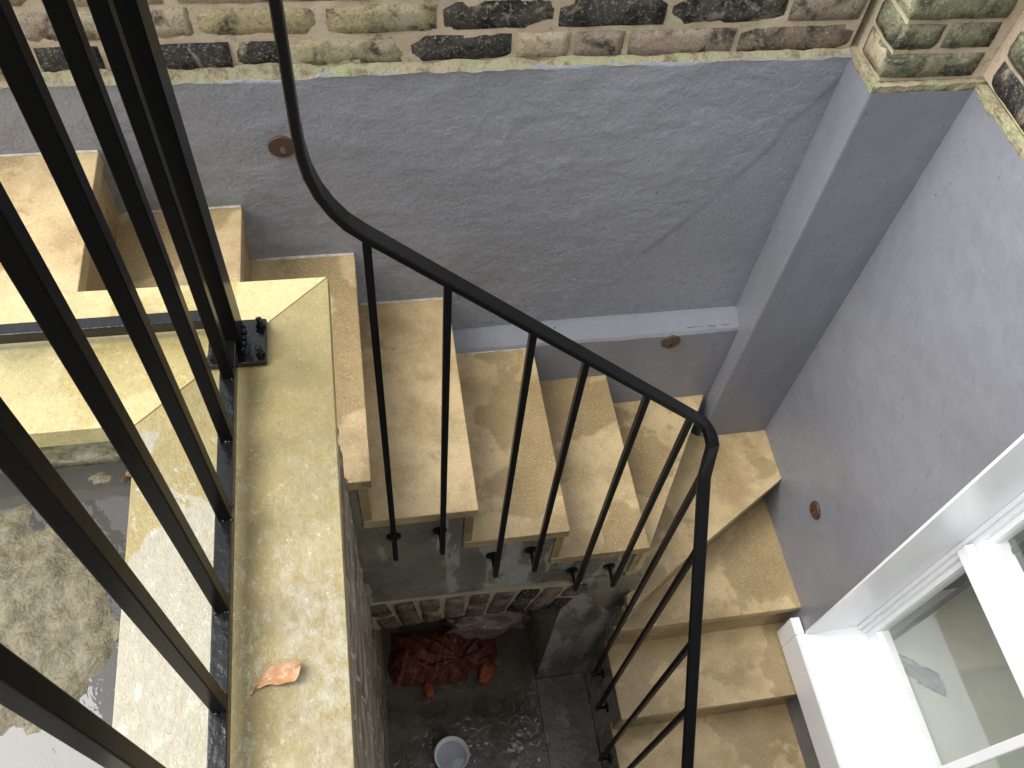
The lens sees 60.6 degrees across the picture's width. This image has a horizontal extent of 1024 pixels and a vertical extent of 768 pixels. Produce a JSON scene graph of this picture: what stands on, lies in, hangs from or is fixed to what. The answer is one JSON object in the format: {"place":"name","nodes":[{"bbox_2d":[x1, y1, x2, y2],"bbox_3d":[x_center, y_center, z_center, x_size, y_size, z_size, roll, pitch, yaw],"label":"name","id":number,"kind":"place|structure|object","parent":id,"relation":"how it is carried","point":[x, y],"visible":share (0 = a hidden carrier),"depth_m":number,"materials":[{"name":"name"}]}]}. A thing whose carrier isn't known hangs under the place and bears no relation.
{"place":"outdoors","nodes":[
{"label":"outdoors","id":0,"kind":"place"},
{"bbox_2d":[0,462,120,735],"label":"ground","id":1,"kind":"structure","parent":0,"point":[59,626],"depth_m":1.10,"materials":[{"name":"soil"},{"name":"dry grass"}]},
{"bbox_2d":[0,462,131,767],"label":"puddle water","id":2,"kind":"structure","parent":1,"relation":"on","point":[105,505],"depth_m":1.15,"materials":[{"name":"white liquid"}]},
{"bbox_2d":[120,471,130,480],"bbox_3d":[-0.524,0.124,1.208,0.032,0.010,0.013,-13,58,-13],"label":"dry leaf","id":3,"kind":"object","parent":2,"relation":"on","point":[127,473],"visible":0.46,"depth_m":1.21,"materials":[{"name":"brown plant"}]},
{"bbox_2d":[382,618,602,767],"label":"basement floor","id":4,"kind":"structure","parent":0,"point":[514,713],"depth_m":3.32,"materials":[{"name":"concrete"}]},
{"bbox_2d":[0,150,805,767],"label":"stone staircase","id":5,"kind":"structure","parent":4,"relation":"on","point":[746,690],"depth_m":2.46,"materials":[{"name":"stone"}]},
{"bbox_2d":[268,0,719,767],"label":"stair railing","id":6,"kind":"object","parent":5,"relation":"attached to","point":[358,228],"visible":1,"depth_m":1.70,"materials":[{"name":"black metal"}]},
{"bbox_2d":[387,628,497,699],"bbox_3d":[-0.264,1.054,3.370,0.438,0.115,0.274,-5,57,-8],"label":"rubble sack","id":7,"kind":"object","parent":4,"relation":"on","point":[428,660],"visible":0.98,"depth_m":3.36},
{"bbox_2d":[434,736,468,767],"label":"white bowl","id":8,"kind":"object","parent":4,"relation":"on","point":[451,751],"visible":1,"depth_m":3.19,"materials":[{"name":"plastic"}]},
{"bbox_2d":[369,579,588,703],"bbox_3d":[-0.171,0.650,3.082,0.647,1.058,0.581,-5,57,-8],"label":"coal vault","id":9,"kind":"object","parent":4,"relation":"on","point":[558,594],"visible":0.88,"depth_m":2.57,"materials":[{"name":"brick"}]},
{"bbox_2d":[443,609,528,639],"bbox_3d":[-0.098,0.901,3.457,0.383,0.164,0.187,-5,57,-8],"label":"plastic bag","id":10,"kind":"object","parent":4,"relation":"on","point":[488,626],"visible":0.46,"depth_m":3.40,"materials":[{"name":"white"}]},
{"label":"ground","id":11,"kind":"structure","parent":0,"visible":0},
{"bbox_2d":[0,277,390,767],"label":"parapet wall","id":12,"kind":"structure","parent":11,"relation":"on","point":[299,592],"depth_m":1.10,"materials":[{"name":"stone"}]},
{"bbox_2d":[0,0,267,767],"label":"iron railing","id":13,"kind":"object","parent":12,"relation":"on","point":[127,33],"visible":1,"depth_m":0.73,"materials":[{"name":"black metal"}]},
{"bbox_2d":[249,660,300,694],"bbox_3d":[-0.265,0.326,0.979,0.060,0.014,0.025,-12,58,-13],"label":"dry leaf","id":14,"kind":"object","parent":12,"relation":"on","point":[284,672],"visible":1,"depth_m":0.98,"materials":[{"name":"orange plant"}]},
{"bbox_2d":[0,0,871,410],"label":"garden wall","id":15,"kind":"structure","parent":11,"relation":"on","point":[610,180],"depth_m":1.94,"materials":[{"name":"grey paint"}]},
{"bbox_2d":[268,136,293,157],"bbox_3d":[-0.490,-0.510,1.866,0.058,0.058,0.021,-5,57,-8],"label":"step light","id":16,"kind":"object","parent":15,"relation":"attached to","point":[275,143],"visible":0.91,"depth_m":1.86,"materials":[{"name":"gold metal"}]},
{"bbox_2d":[661,335,680,347],"bbox_3d":[0.472,-0.131,2.611,0.058,0.058,0.021,-5,57,-8],"label":"step light","id":17,"kind":"object","parent":15,"relation":"attached to","point":[675,340],"visible":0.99,"depth_m":2.60,"materials":[{"name":"gold metal"}]},
{"bbox_2d":[691,0,1023,436],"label":"corner pier","id":18,"kind":"structure","parent":15,"relation":"attached to","point":[911,79],"depth_m":2.08,"materials":[{"name":"grey paint"}]},
{"bbox_2d":[764,10,1023,767],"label":"house wall","id":19,"kind":"structure","parent":11,"relation":"on","point":[896,422],"depth_m":2.16,"materials":[{"name":"grey paint"}]},
{"bbox_2d":[810,501,820,518],"bbox_3d":[0.954,0.394,2.742,0.021,0.058,0.058,-5,57,-8],"label":"step light","id":20,"kind":"object","parent":19,"relation":"attached to","point":[815,510],"visible":0.98,"depth_m":2.73,"materials":[{"name":"gold metal"}]},
{"bbox_2d":[777,434,1023,767],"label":"sash window","id":21,"kind":"structure","parent":19,"relation":"attached to","point":[908,652],"depth_m":2.73,"materials":[{"name":"white paint"}]}
]}

